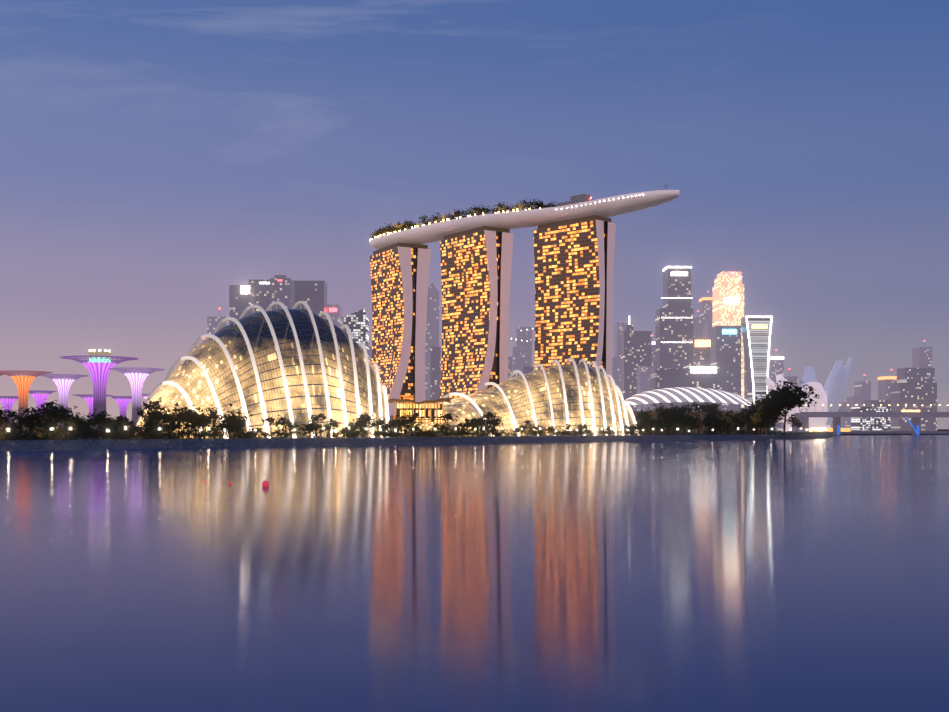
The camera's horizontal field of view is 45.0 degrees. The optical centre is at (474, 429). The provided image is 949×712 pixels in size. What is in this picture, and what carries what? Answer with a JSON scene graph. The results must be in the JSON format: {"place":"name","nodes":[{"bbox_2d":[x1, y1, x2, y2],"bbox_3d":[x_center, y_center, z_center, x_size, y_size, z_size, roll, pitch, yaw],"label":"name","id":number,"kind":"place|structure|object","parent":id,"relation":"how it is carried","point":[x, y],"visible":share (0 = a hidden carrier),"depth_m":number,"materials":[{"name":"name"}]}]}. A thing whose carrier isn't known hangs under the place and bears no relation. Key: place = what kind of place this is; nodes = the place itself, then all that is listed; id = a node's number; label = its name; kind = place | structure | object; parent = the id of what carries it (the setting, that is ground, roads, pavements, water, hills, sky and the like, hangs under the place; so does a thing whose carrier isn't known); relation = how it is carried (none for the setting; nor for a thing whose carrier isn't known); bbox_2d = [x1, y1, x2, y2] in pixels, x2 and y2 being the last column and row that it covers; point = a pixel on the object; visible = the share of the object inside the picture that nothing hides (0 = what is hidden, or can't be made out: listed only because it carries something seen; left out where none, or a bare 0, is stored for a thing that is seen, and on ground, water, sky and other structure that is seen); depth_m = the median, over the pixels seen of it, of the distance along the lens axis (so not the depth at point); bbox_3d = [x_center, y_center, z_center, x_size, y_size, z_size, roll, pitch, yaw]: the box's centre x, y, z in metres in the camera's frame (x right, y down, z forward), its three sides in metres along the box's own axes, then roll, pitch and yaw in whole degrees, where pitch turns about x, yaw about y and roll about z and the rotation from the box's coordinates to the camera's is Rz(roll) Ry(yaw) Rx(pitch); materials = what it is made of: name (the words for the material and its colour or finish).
{"place":"outdoors","nodes":[
{"label":"outdoors","id":0,"kind":"place"},
{"bbox_2d":[344,309,368,357],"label":"building","id":1,"kind":"structure","parent":0,"point":[357,322],"depth_m":1896.12,"materials":[{"name":"white glass"}]},
{"bbox_2d":[0,434,948,711],"bbox_3d":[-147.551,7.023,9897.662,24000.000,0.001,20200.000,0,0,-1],"label":"water surface","id":2,"kind":"object","parent":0,"point":[700,576],"depth_m":54.28,"materials":[{"name":"blue liquid"}]},
{"bbox_2d":[262,479,269,486],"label":"buoy","id":3,"kind":"object","parent":2,"relation":"on","point":[265,483],"visible":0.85,"depth_m":140.11,"materials":[{"name":"red plastic"}]},
{"bbox_2d":[0,429,948,451],"bbox_3d":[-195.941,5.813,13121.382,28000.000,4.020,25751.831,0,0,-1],"label":"shoreline","id":4,"kind":"structure","parent":0,"point":[50,445],"depth_m":488.13,"materials":[{"name":"grey concrete"}]},
{"bbox_2d":[0,396,17,431],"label":"supertree","id":5,"kind":"object","parent":4,"relation":"on","point":[7,401],"visible":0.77,"depth_m":870.79,"materials":[{"name":"purple metal"}]},
{"bbox_2d":[0,370,52,434],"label":"supertree","id":6,"kind":"object","parent":4,"relation":"on","point":[23,383],"visible":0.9,"depth_m":642.46,"materials":[{"name":"orange metal"}]},
{"bbox_2d":[29,390,56,429],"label":"supertree","id":7,"kind":"object","parent":4,"relation":"on","point":[39,398],"visible":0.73,"depth_m":840.82,"materials":[{"name":"purple metal"}]},
{"bbox_2d":[40,374,88,434],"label":"supertree","id":8,"kind":"object","parent":4,"relation":"on","point":[63,385],"visible":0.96,"depth_m":722.11,"materials":[{"name":"purple"}]},
{"bbox_2d":[73,394,112,426],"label":"supertree","id":9,"kind":"object","parent":4,"relation":"on","point":[88,398],"visible":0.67,"depth_m":850.93,"materials":[{"name":"purple metal"}]},
{"bbox_2d":[60,349,138,430],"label":"supertree","id":10,"kind":"object","parent":4,"relation":"on","point":[98,364],"visible":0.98,"depth_m":691.34,"materials":[{"name":"purple metal"}]},
{"bbox_2d":[110,396,131,425],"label":"supertree","id":11,"kind":"object","parent":4,"relation":"on","point":[122,403],"visible":0.75,"depth_m":892.08,"materials":[{"name":"purple metal"}]},
{"bbox_2d":[108,367,164,427],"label":"supertree","id":12,"kind":"object","parent":4,"relation":"on","point":[136,380],"visible":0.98,"depth_m":673.11,"materials":[{"name":"purple metal"}]},
{"bbox_2d":[131,309,390,438],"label":"glass dome","id":13,"kind":"structure","parent":4,"relation":"on","point":[190,378],"depth_m":509.36,"materials":[{"name":"clear glass"}]},
{"bbox_2d":[136,301,389,437],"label":"ribs","id":14,"kind":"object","parent":13,"relation":"attached to","point":[201,366],"depth_m":516.97,"materials":[{"name":"white metal"}]},
{"bbox_2d":[229,275,343,329],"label":"background buildings","id":15,"kind":"structure","parent":4,"relation":"on","point":[287,292],"depth_m":1803.82,"materials":[{"name":"grey glass"}]},
{"bbox_2d":[370,243,430,428],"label":"hotel tower","id":16,"kind":"structure","parent":4,"relation":"on","point":[399,278],"depth_m":1173.45,"materials":[{"name":"yellow"}]},
{"bbox_2d":[0,380,818,441],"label":"shore trees","id":17,"kind":"object","parent":4,"relation":"on","point":[761,415],"visible":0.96,"depth_m":511.56,"materials":[{"name":"green plant"}]},
{"bbox_2d":[7,427,825,440],"bbox_3d":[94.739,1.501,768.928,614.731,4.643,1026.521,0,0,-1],"label":"promenade lamps","id":18,"kind":"object","parent":4,"relation":"on","point":[820,431],"visible":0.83,"depth_m":531.98,"materials":[{"name":"grey"}]},
{"bbox_2d":[388,398,450,423],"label":"waterfront pavilion","id":19,"kind":"structure","parent":4,"relation":"on","point":[432,410],"depth_m":586.33,"materials":[{"name":"yellow glass"}]},
{"bbox_2d":[440,226,513,402],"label":"hotel tower","id":20,"kind":"structure","parent":4,"relation":"on","point":[476,264],"depth_m":1081.94,"materials":[{"name":"yellow"}]},
{"bbox_2d":[369,283,625,403],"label":"skyline","id":21,"kind":"structure","parent":4,"relation":"on","point":[432,369],"depth_m":2097.77,"materials":[{"name":"grey glass"}]},
{"bbox_2d":[397,363,642,436],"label":"greenhouse dome","id":22,"kind":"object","parent":4,"relation":"on","point":[492,400],"visible":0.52,"depth_m":672.87,"materials":[{"name":"yellow glass"}]},
{"bbox_2d":[437,358,636,435],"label":"conservatory dome ribs","id":23,"kind":"object","parent":22,"relation":"attached to","point":[615,386],"visible":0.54,"depth_m":701.69,"materials":[{"name":"white metal"}]},
{"bbox_2d":[195,291,931,430],"bbox_3d":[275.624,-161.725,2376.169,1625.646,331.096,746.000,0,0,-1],"label":"skyline","id":24,"kind":"object","parent":4,"relation":"on","point":[921,357],"visible":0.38,"depth_m":2537.24,"materials":[{"name":"silver metal"}]},
{"bbox_2d":[533,215,615,381],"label":"hotel tower","id":25,"kind":"structure","parent":4,"relation":"on","point":[574,267],"depth_m":1032.08,"materials":[{"name":"yellow"}]},
{"bbox_2d":[509,326,832,427],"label":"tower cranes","id":26,"kind":"object","parent":4,"relation":"on","point":[532,342],"visible":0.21,"depth_m":1999.72,"materials":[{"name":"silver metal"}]},
{"bbox_2d":[655,266,693,368],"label":"skyscraper","id":27,"kind":"structure","parent":4,"relation":"on","point":[674,332],"depth_m":2054.75,"materials":[{"name":"glass"}]},
{"bbox_2d":[612,316,777,430],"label":"city skyline","id":28,"kind":"object","parent":4,"relation":"on","point":[639,373],"visible":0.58,"depth_m":2203.43,"materials":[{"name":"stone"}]},
{"bbox_2d":[625,387,766,432],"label":"vault roof","id":29,"kind":"structure","parent":4,"relation":"on","point":[684,394],"depth_m":1030.40,"materials":[{"name":"white metal"}]},
{"bbox_2d":[711,272,743,410],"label":"skyscraper","id":30,"kind":"structure","parent":4,"relation":"on","point":[727,353],"depth_m":2015.43,"materials":[{"name":"glass"}]},
{"bbox_2d":[765,356,853,431],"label":"lotus-shaped museum","id":31,"kind":"structure","parent":4,"relation":"on","point":[832,391],"depth_m":1528.51,"materials":[{"name":"white"}]},
{"bbox_2d":[787,405,948,434],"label":"bridge","id":32,"kind":"structure","parent":4,"relation":"on","point":[836,429],"depth_m":1427.62,"materials":[{"name":"grey concrete"}]},
{"bbox_2d":[830,368,936,430],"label":"skyline","id":33,"kind":"structure","parent":4,"relation":"on","point":[912,387],"depth_m":2310.67,"materials":[{"name":"grey glass"}]},
{"bbox_2d":[740,316,772,409],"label":"flared tower","id":34,"kind":"structure","parent":0,"point":[756,333],"depth_m":1906.12,"materials":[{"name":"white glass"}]},
{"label":"sky park supports","id":35,"kind":"object","parent":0,"visible":0},
{"bbox_2d":[370,190,679,249],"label":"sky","id":36,"kind":"structure","parent":35,"relation":"on","point":[439,231],"depth_m":1053.41,"materials":[{"name":"white"}]},
{"bbox_2d":[370,186,665,239],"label":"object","id":37,"kind":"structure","parent":36,"relation":"on","point":[405,225],"depth_m":1086.68,"materials":[{"name":"plant"}]}
]}

